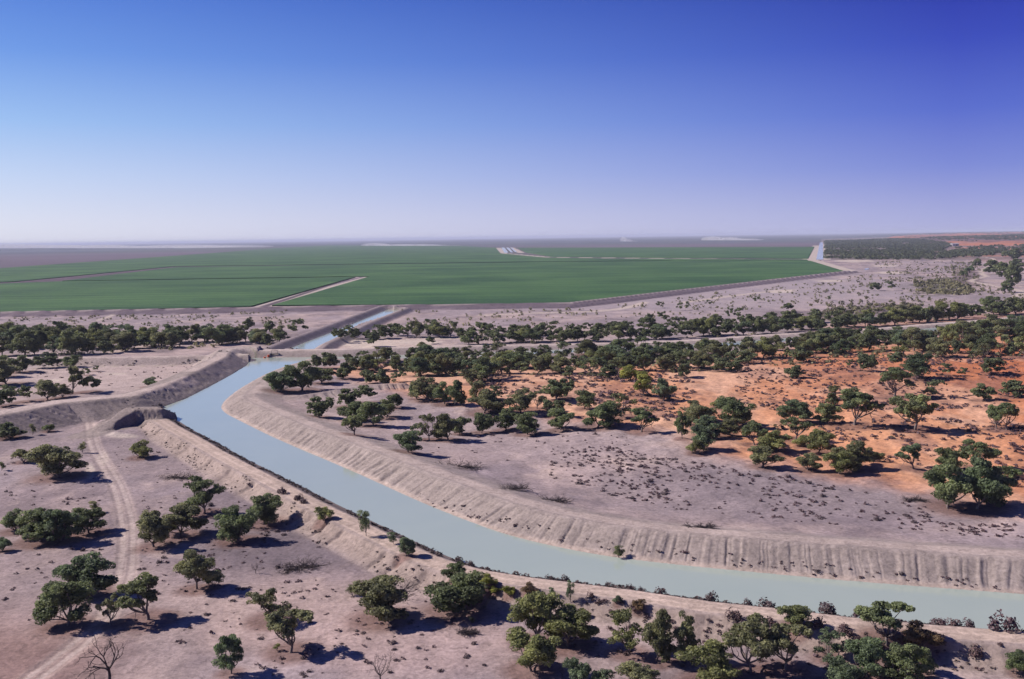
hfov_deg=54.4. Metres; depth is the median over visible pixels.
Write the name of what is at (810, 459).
tree
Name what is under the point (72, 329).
tree
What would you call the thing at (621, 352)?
tree
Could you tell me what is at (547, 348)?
tree
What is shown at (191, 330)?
tree
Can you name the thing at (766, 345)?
tree
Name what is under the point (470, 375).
bush
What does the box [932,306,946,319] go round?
tree
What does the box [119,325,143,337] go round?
tree
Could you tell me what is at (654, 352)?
tree
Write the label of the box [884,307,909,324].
tree
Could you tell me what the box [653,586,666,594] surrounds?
saltbush shrub
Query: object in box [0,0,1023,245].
sky
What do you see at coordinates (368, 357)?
tree
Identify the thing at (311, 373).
tree
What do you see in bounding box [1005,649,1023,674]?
tree
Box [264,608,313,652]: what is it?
tree
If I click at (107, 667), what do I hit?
dead tree
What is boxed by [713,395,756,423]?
tree
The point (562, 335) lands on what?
tree
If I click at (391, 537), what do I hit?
sapling
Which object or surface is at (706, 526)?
brush heap
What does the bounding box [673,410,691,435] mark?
tree
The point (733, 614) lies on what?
saltbush shrub
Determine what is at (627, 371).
bush
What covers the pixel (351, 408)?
tree
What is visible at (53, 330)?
tree
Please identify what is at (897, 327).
tree
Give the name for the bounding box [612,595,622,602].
bush
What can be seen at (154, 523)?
tree
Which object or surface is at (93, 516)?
tree
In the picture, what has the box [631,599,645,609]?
bush
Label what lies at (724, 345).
tree
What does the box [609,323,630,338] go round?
tree
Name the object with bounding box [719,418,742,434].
tree
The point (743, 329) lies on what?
tree
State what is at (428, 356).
tree
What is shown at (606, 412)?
tree
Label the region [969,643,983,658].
saltbush shrub
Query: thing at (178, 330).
tree
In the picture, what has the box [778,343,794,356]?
tree
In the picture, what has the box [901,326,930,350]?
tree
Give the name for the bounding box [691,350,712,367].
tree
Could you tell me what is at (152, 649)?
ground
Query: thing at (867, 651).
tree
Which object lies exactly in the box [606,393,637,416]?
tree
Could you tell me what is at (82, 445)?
sapling
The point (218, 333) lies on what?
tree
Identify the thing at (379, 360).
tree
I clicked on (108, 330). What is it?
tree
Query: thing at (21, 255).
fallow land
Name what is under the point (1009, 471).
bush
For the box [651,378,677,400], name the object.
tree
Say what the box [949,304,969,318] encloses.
tree
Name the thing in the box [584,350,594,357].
tree
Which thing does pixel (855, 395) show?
tree
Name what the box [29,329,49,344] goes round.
tree
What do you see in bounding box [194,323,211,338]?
tree
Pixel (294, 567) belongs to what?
brush heap
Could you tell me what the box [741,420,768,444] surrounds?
tree
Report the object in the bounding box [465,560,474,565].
saltbush shrub
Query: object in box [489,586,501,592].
bush
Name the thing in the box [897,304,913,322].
tree
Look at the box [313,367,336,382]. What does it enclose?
tree
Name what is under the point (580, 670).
bush
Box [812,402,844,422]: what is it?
tree
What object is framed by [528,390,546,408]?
tree
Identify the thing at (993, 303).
tree
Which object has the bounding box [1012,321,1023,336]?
tree
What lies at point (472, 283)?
green crop
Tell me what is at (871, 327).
tree
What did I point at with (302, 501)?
saltbush shrub
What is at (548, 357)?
tree
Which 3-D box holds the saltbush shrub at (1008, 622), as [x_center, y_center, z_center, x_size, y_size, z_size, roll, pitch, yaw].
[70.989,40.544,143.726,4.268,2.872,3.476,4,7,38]
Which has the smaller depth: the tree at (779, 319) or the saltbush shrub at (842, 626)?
the saltbush shrub at (842, 626)
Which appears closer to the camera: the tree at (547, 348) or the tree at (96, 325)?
the tree at (547, 348)
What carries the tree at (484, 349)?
on the red sand
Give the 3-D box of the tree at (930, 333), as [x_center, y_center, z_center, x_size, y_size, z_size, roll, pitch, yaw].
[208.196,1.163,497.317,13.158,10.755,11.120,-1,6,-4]
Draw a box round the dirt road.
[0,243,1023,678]
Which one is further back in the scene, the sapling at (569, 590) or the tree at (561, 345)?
the tree at (561, 345)
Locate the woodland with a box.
[0,248,1023,437]
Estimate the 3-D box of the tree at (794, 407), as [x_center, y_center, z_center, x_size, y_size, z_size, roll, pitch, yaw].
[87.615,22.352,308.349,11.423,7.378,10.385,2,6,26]
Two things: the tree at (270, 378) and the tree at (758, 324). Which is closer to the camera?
the tree at (270, 378)
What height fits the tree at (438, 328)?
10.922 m
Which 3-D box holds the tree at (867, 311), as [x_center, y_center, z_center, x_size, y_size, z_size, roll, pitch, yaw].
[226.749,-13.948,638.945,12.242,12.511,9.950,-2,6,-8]
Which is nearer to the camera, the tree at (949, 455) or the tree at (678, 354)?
the tree at (949, 455)
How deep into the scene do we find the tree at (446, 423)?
288.78 m
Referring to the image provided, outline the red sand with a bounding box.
[324,232,1023,513]
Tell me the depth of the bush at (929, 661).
134.84 m
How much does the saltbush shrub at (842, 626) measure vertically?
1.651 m
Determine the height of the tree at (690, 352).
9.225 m
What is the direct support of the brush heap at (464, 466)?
on the canal bank at (404, 471)
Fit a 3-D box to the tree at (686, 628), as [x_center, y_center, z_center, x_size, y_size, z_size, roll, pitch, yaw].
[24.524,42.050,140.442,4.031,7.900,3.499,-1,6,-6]
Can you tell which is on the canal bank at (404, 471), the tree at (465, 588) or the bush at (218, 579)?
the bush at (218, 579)
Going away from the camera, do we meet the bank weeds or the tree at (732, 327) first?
the bank weeds
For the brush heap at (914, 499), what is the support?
on the ground
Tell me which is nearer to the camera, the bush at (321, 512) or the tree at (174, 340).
the bush at (321, 512)
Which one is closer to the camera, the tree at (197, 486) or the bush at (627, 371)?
the tree at (197, 486)
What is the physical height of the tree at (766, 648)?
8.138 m
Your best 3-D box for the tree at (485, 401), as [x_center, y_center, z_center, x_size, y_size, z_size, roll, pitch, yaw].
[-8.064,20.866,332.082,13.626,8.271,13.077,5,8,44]
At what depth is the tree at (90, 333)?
569.45 m
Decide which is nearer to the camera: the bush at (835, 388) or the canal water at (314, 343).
the bush at (835, 388)
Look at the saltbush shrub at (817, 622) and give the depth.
145.96 m
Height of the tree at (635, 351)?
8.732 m
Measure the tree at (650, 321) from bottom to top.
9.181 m
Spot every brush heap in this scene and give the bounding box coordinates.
[156,469,203,480]
[273,556,332,574]
[435,456,489,470]
[456,625,480,635]
[497,481,534,490]
[539,494,574,503]
[683,521,721,528]
[899,494,928,501]
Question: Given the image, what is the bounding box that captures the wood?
[823,231,1023,259]
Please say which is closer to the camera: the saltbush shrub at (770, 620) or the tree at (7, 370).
the saltbush shrub at (770, 620)
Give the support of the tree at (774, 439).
on the red sand
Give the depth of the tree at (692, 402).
312.76 m
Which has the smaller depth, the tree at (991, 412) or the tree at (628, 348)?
the tree at (991, 412)
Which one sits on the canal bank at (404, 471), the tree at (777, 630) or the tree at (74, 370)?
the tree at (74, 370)
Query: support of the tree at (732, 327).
on the red sand
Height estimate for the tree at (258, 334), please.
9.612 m
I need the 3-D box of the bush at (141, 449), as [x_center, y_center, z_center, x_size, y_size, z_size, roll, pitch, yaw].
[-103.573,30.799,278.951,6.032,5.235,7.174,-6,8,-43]
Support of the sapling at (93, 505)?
on the canal bank at (404, 471)
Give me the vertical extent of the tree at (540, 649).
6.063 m
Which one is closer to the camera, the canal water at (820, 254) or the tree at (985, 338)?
the tree at (985, 338)
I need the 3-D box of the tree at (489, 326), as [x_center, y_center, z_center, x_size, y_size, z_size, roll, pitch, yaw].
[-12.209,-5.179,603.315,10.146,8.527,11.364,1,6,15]
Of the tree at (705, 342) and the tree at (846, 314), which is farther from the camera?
the tree at (846, 314)
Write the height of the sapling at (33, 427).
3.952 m
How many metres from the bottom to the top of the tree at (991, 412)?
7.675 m
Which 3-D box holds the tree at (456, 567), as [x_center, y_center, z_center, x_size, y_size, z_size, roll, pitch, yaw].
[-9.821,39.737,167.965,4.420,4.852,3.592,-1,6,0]
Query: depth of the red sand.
348.68 m
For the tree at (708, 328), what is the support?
on the red sand
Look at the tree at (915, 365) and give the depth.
391.02 m
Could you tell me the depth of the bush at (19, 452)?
274.01 m
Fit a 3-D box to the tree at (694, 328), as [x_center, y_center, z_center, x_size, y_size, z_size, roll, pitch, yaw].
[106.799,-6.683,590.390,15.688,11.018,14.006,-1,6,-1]
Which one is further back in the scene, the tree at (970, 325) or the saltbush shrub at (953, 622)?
the tree at (970, 325)
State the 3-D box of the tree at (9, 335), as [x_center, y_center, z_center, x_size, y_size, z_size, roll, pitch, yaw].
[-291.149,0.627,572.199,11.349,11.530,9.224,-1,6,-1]
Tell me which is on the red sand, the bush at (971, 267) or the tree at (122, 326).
the bush at (971, 267)
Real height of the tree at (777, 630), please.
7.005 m
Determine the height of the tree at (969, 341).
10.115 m
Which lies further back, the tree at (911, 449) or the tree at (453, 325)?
the tree at (453, 325)
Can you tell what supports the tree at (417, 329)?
on the red sand
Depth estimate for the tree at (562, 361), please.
428.35 m
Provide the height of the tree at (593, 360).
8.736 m
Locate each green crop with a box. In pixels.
[0,245,807,282]
[0,277,355,311]
[64,261,842,305]
[519,247,813,258]
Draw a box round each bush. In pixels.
[0,384,16,390]
[0,508,26,531]
[0,537,12,550]
[10,449,28,462]
[41,424,54,431]
[59,384,73,396]
[61,355,82,366]
[129,439,152,456]
[142,376,157,384]
[202,570,225,586]
[313,506,334,519]
[459,369,485,382]
[479,572,497,584]
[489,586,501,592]
[502,585,515,595]
[520,581,537,592]
[562,656,591,678]
[591,668,614,678]
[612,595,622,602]
[619,364,643,379]
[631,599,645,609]
[685,439,708,453]
[791,435,810,446]
[822,653,865,678]
[828,385,840,391]
[862,447,885,459]
[902,620,946,646]
[918,654,938,674]
[960,270,967,275]
[964,265,974,272]
[1001,466,1023,477]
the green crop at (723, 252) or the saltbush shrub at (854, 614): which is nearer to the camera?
the saltbush shrub at (854, 614)
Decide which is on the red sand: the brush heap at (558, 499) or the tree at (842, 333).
the tree at (842, 333)
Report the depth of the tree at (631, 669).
131.75 m
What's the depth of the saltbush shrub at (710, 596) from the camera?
159.02 m
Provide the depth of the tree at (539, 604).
147.06 m
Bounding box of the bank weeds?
[42,347,1023,672]
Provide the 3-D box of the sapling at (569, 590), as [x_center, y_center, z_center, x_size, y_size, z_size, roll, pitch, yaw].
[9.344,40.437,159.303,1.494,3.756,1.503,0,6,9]
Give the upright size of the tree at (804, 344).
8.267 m
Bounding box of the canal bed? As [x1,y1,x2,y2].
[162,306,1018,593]
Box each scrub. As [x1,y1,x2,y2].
[1,351,1023,675]
[8,260,1023,445]
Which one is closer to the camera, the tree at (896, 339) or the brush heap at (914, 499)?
the brush heap at (914, 499)
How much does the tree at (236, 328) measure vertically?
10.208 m
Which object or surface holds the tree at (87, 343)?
on the canal bank at (404, 471)
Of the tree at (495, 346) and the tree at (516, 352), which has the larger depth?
the tree at (495, 346)
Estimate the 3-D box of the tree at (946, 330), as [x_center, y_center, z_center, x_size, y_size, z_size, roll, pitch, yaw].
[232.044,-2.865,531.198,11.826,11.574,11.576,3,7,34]
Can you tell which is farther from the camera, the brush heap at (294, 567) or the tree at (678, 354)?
the tree at (678, 354)
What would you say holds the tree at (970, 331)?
on the red sand
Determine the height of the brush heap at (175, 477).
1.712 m
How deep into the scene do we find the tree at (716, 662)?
133.74 m
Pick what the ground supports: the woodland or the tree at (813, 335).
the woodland
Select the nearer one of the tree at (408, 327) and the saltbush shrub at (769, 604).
the saltbush shrub at (769, 604)
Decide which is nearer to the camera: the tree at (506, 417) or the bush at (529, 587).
the bush at (529, 587)
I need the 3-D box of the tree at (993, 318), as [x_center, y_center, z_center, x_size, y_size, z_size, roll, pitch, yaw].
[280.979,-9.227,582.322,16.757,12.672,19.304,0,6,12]
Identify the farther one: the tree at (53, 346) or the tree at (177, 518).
the tree at (53, 346)
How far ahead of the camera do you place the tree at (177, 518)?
203.56 m
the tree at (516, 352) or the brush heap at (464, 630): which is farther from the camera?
the tree at (516, 352)
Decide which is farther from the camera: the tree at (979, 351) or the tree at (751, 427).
the tree at (979, 351)
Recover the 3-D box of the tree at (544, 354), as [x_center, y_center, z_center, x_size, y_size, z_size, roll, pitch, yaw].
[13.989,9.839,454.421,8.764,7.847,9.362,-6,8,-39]
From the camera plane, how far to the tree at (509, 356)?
453.60 m
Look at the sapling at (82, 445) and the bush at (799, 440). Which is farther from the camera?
the sapling at (82, 445)
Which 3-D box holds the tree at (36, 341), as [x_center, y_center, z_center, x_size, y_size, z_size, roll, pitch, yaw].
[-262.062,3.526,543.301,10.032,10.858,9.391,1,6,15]
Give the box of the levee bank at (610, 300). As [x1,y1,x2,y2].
[0,271,856,316]
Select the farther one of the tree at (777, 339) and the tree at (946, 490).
the tree at (777, 339)
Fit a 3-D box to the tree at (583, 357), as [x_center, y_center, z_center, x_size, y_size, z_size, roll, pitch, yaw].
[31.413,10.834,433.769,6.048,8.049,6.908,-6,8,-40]
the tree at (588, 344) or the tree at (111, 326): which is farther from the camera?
the tree at (111, 326)
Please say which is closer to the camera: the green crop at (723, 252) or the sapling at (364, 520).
the sapling at (364, 520)
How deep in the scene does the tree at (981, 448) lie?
245.25 m
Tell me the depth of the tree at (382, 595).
155.00 m
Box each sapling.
[29,423,35,434]
[78,441,86,451]
[89,500,100,508]
[345,581,353,595]
[356,509,369,535]
[387,532,396,541]
[565,580,574,602]
[613,545,624,557]
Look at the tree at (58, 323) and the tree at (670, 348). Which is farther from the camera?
the tree at (58, 323)
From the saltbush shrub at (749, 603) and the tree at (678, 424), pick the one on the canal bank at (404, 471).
the saltbush shrub at (749, 603)
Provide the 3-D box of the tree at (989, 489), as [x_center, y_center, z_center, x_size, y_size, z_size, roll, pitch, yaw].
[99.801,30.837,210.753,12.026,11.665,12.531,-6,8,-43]
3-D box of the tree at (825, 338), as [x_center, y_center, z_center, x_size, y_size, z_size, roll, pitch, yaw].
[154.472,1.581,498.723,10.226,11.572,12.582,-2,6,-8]
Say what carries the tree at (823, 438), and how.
on the red sand
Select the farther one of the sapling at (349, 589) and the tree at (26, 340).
the tree at (26, 340)
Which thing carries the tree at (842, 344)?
on the red sand
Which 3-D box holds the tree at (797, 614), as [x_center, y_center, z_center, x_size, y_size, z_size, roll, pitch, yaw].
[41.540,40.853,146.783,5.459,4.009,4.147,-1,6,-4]
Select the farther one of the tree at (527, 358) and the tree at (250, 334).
the tree at (250, 334)
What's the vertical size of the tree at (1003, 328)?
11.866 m
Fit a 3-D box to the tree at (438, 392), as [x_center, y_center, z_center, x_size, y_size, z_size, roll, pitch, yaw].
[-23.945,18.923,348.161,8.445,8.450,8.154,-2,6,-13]
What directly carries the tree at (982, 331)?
on the red sand
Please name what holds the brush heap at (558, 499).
on the canal bank at (404, 471)
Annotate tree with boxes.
[0,324,5,336]
[0,336,9,353]
[0,354,10,364]
[0,359,23,383]
[1,321,14,333]
[1,331,14,343]
[3,325,29,340]
[4,330,43,354]
[14,507,56,541]
[22,336,40,354]
[22,444,88,476]
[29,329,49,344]
[31,580,96,625]
[32,324,43,330]
[34,379,59,399]
[38,509,85,541]
[41,326,61,344]
[44,336,62,351]
[52,321,67,328]
[52,551,118,589]
[56,330,86,353]
[59,325,75,330]
[60,328,76,336]
[68,365,84,393]
[71,507,107,532]
[73,325,85,331]
[73,632,127,678]
[79,337,95,353]
[85,328,103,340]
[88,322,111,335]
[93,332,113,347]
[95,592,119,624]
[100,324,115,332]
[102,329,115,334]
[110,332,136,350]
[114,572,158,629]
[115,324,133,333]
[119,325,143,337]
[135,509,169,546]
[136,327,156,345]
[147,332,169,345]
[161,323,173,331]
[161,503,209,535]
[164,332,178,347]
[167,325,189,343]
[173,549,220,588]
[183,475,226,513]
[185,323,201,341]
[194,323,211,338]
[200,324,234,344]
[211,634,243,673]
[212,504,261,542]
[224,330,241,343]
[231,326,245,341]
[237,325,252,341]
[245,587,292,616]
[247,331,262,342]
[249,328,266,343]
[249,492,282,523]
[262,371,296,391]
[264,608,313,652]
[270,325,286,341]
[279,360,323,390]
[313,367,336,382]
[336,401,361,420]
[341,415,361,434]
[351,574,421,621]
[355,401,386,425]
[361,354,376,363]
[363,650,395,678]
[371,347,386,358]
[371,358,389,368]
[379,399,395,417]
[389,354,403,370]
[393,430,422,451]
[397,537,415,554]
[400,322,413,336]
[405,357,431,375]
[408,376,439,400]
[409,351,427,365]
[410,321,425,337]
[412,344,433,354]
[418,413,438,439]
[423,319,436,334]
[423,570,488,612]
[424,353,437,364]
[428,321,445,337]
[429,413,461,439]
[430,347,452,360]
[432,381,451,403]
[434,352,456,375]
[440,561,465,578]
[444,352,464,365]
[444,380,466,405]
[446,321,457,336]
[457,345,473,356]
[459,329,477,343]
[461,359,476,370]
[466,389,503,412]
[469,380,485,397]
[473,357,501,380]
[473,412,493,432]
[478,352,492,360]
[481,344,494,354]
[482,324,499,332]
[487,342,507,355]
[490,352,506,361]
[490,406,516,430]
[491,357,512,373]
[492,361,505,376]
[500,350,513,355]
[501,388,535,412]
[502,352,521,367]
[506,590,563,634]
[506,626,562,671]
[511,361,528,373]
[512,352,535,366]
[514,328,529,341]
[514,351,528,366]
[514,411,539,434]
[519,327,543,340]
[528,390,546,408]
[530,356,547,371]
[536,352,551,367]
[537,344,552,352]
[541,379,572,399]
[543,603,599,645]
[544,353,561,372]
[547,408,574,429]
[550,356,570,372]
[551,329,569,340]
[553,341,572,355]
[571,326,584,340]
[573,339,597,355]
[574,390,596,408]
[576,355,603,372]
[579,355,590,371]
[582,401,624,427]
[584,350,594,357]
[595,356,607,367]
[596,346,616,364]
[605,344,619,354]
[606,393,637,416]
[607,608,643,653]
[608,356,628,370]
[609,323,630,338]
[609,339,634,353]
[614,660,660,678]
[615,348,630,363]
[620,338,635,351]
[629,346,643,359]
[630,407,659,431]
[633,336,648,347]
[633,370,652,395]
[635,354,652,370]
[641,317,655,328]
[641,608,676,662]
[644,345,661,362]
[651,323,672,338]
[651,345,669,357]
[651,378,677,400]
[655,353,675,370]
[658,344,676,353]
[668,341,685,349]
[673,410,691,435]
[673,610,701,662]
[674,351,691,367]
[674,638,742,678]
[678,348,692,362]
[679,319,704,335]
[683,400,701,415]
[687,405,717,421]
[690,425,715,449]
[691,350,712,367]
[691,415,721,438]
[693,318,712,335]
[694,337,708,349]
[695,346,708,352]
[699,339,711,353]
[701,323,716,334]
[705,339,731,356]
[706,313,719,325]
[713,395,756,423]
[716,342,732,356]
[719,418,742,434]
[721,612,781,673]
[729,322,741,333]
[732,321,752,335]
[737,341,763,352]
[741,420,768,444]
[745,319,763,334]
[747,446,785,466]
[754,336,777,357]
[757,430,792,450]
[758,622,813,669]
[762,316,782,333]
[769,317,785,327]
[769,334,784,348]
[775,604,812,626]
[776,399,813,418]
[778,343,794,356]
[780,414,815,438]
[792,316,807,329]
[795,452,822,469]
[796,341,813,351]
[798,333,810,340]
[803,428,836,452]
[804,314,819,328]
[806,336,826,352]
[807,334,822,350]
[809,331,833,352]
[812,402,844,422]
[812,626,848,654]
[817,328,835,336]
[821,451,857,473]
[822,327,849,340]
[822,335,838,350]
[829,339,850,354]
[830,440,875,470]
[835,313,852,326]
[837,336,858,351]
[840,387,884,424]
[844,636,891,676]
[845,329,856,339]
[853,328,881,350]
[853,600,915,645]
[858,308,876,325]
[862,313,879,325]
[865,325,879,339]
[880,367,915,396]
[882,642,934,678]
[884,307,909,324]
[888,393,938,429]
[889,329,907,345]
[890,326,907,331]
[891,340,914,354]
[894,443,921,468]
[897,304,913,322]
[899,353,933,377]
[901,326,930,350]
[907,306,923,322]
[913,332,930,350]
[921,331,937,350]
[922,464,977,508]
[925,337,952,355]
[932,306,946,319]
[934,300,964,319]
[934,447,967,466]
[937,324,958,340]
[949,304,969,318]
[949,323,968,341]
[954,456,1012,508]
[956,321,976,334]
[958,438,1001,462]
[960,327,976,337]
[961,334,978,350]
[974,343,992,358]
[976,319,994,328]
[976,327,993,337]
[976,333,996,351]
[977,313,1003,326]
[979,296,1003,314]
[985,404,1009,428]
[988,465,1017,503]
[990,333,1010,351]
[992,320,1011,336]
[994,402,1019,429]
[995,319,1011,325]
[1004,314,1023,328]
[1005,297,1023,313]
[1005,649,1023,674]
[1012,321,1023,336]
[1013,336,1023,357]
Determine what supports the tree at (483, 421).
on the red sand
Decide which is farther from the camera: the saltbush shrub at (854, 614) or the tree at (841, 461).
the tree at (841, 461)
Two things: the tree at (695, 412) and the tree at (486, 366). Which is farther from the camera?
the tree at (486, 366)
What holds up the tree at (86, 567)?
on the ground
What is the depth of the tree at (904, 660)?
132.02 m
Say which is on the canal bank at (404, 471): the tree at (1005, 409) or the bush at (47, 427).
the bush at (47, 427)
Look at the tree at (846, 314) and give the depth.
635.32 m
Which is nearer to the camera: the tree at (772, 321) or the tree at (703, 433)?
the tree at (703, 433)
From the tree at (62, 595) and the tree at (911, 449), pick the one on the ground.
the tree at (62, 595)
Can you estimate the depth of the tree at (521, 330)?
571.54 m
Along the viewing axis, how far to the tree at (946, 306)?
673.07 m
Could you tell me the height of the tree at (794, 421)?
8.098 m
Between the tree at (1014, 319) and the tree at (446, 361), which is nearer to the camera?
the tree at (446, 361)
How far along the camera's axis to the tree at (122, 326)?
603.27 m
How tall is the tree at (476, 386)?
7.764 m
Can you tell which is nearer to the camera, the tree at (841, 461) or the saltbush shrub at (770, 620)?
the saltbush shrub at (770, 620)
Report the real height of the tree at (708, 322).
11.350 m
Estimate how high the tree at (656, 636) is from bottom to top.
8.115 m
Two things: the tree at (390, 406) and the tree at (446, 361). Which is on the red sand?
the tree at (446, 361)
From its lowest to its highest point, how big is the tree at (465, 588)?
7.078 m
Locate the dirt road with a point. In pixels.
(96, 623)
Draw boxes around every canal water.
[163,328,1023,630]
[292,310,397,348]
[816,242,822,259]
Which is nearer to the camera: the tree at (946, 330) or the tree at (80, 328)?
the tree at (946, 330)
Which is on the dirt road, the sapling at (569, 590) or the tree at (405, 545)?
the tree at (405, 545)
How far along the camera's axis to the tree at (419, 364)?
431.40 m
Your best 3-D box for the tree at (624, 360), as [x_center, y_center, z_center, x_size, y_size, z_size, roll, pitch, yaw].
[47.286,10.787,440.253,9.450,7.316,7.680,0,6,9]
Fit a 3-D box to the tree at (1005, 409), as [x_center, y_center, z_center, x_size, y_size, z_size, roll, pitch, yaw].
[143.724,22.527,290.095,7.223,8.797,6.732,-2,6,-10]
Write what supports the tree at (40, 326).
on the canal bank at (404, 471)
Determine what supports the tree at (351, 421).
on the canal bank at (404, 471)
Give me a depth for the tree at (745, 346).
474.29 m
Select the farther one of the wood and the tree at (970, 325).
the wood
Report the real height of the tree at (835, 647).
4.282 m
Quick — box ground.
[0,237,1023,678]
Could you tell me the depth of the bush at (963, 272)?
1313.51 m
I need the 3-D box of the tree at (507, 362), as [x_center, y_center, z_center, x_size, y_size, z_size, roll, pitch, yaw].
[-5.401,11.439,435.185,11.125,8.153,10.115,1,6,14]
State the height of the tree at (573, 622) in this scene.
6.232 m
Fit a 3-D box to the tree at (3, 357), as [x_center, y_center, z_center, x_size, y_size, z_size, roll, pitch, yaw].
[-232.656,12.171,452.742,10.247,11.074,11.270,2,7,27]
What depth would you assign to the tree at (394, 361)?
452.01 m
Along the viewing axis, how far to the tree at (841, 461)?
241.40 m
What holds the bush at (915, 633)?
on the canal bank at (404, 471)
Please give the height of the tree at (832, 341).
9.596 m
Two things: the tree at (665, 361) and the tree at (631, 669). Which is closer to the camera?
the tree at (631, 669)
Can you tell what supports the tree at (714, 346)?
on the red sand
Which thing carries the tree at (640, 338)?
on the red sand
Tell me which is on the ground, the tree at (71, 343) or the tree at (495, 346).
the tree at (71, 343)
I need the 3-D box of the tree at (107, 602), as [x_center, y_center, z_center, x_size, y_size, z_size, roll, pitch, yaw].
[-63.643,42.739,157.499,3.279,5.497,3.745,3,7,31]
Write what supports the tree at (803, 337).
on the red sand
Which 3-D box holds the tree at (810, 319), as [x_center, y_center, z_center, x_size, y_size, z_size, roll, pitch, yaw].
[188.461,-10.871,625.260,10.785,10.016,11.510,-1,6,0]
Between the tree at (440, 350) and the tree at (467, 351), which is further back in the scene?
the tree at (467, 351)
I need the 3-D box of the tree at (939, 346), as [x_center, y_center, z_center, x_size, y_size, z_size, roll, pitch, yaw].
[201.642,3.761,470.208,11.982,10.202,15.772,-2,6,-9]
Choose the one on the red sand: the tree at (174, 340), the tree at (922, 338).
the tree at (922, 338)
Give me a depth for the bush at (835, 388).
367.79 m
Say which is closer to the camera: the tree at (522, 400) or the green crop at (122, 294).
the tree at (522, 400)
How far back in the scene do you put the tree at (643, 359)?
438.36 m
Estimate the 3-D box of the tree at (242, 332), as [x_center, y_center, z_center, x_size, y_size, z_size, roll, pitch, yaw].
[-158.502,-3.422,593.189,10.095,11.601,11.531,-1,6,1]
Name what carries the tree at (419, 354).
on the red sand
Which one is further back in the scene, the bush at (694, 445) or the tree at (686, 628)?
the bush at (694, 445)
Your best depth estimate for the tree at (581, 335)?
572.06 m
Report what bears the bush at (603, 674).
on the canal bank at (404, 471)
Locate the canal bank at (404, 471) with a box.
[0,305,1023,673]
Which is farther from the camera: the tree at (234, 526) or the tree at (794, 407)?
the tree at (794, 407)
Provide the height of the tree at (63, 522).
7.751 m
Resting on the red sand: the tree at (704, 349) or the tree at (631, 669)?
the tree at (704, 349)
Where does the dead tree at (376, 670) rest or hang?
on the ground
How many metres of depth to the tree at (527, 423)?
296.85 m
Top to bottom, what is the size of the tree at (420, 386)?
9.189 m
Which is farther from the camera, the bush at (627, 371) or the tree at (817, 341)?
the tree at (817, 341)
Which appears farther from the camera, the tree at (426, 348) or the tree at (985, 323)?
the tree at (985, 323)
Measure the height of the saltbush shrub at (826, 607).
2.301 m
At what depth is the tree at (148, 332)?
577.66 m
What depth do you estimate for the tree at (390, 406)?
326.42 m
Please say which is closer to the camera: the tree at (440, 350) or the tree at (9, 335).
the tree at (440, 350)
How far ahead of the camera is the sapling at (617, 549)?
183.05 m
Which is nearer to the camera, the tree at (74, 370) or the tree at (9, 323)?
the tree at (74, 370)
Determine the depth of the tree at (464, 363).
432.45 m
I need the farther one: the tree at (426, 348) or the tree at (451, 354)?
the tree at (426, 348)
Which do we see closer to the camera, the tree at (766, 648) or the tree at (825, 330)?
the tree at (766, 648)
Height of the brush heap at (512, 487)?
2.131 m
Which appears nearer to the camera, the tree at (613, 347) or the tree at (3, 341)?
the tree at (613, 347)
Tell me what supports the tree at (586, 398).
on the red sand
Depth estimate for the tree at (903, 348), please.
474.95 m
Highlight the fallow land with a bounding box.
[0,231,1020,283]
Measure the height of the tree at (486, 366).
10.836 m
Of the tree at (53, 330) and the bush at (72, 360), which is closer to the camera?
the bush at (72, 360)
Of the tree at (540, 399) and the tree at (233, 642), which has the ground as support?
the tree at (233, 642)
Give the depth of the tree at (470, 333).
560.84 m
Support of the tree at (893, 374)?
on the red sand
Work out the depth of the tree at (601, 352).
457.13 m
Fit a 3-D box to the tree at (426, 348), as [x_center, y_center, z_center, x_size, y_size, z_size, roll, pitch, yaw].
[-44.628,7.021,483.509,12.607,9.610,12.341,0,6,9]
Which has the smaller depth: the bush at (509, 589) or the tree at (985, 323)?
the bush at (509, 589)
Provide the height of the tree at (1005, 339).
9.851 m
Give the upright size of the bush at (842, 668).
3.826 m
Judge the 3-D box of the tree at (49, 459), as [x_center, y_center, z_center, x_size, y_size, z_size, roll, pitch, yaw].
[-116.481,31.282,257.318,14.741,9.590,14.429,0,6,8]
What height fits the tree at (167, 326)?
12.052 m
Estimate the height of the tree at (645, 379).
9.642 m
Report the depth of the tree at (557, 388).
352.67 m
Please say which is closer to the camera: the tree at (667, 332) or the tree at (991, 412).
the tree at (991, 412)
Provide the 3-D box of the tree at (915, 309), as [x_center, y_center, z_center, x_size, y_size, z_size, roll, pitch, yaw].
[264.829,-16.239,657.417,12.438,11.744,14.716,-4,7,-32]
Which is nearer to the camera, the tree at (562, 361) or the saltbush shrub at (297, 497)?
the saltbush shrub at (297, 497)
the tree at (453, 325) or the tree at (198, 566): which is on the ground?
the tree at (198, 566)
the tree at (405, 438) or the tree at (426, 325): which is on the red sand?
the tree at (426, 325)
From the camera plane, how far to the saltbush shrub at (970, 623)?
146.18 m
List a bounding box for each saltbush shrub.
[277,486,286,493]
[293,494,303,499]
[299,498,307,503]
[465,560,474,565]
[559,574,569,580]
[586,591,594,597]
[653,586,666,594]
[705,590,718,601]
[724,607,741,620]
[742,598,752,605]
[756,597,775,607]
[766,616,777,627]
[811,616,826,628]
[818,601,836,614]
[836,622,854,636]
[849,609,866,617]
[929,618,945,624]
[945,617,961,625]
[961,617,974,627]
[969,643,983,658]
[987,609,1018,633]

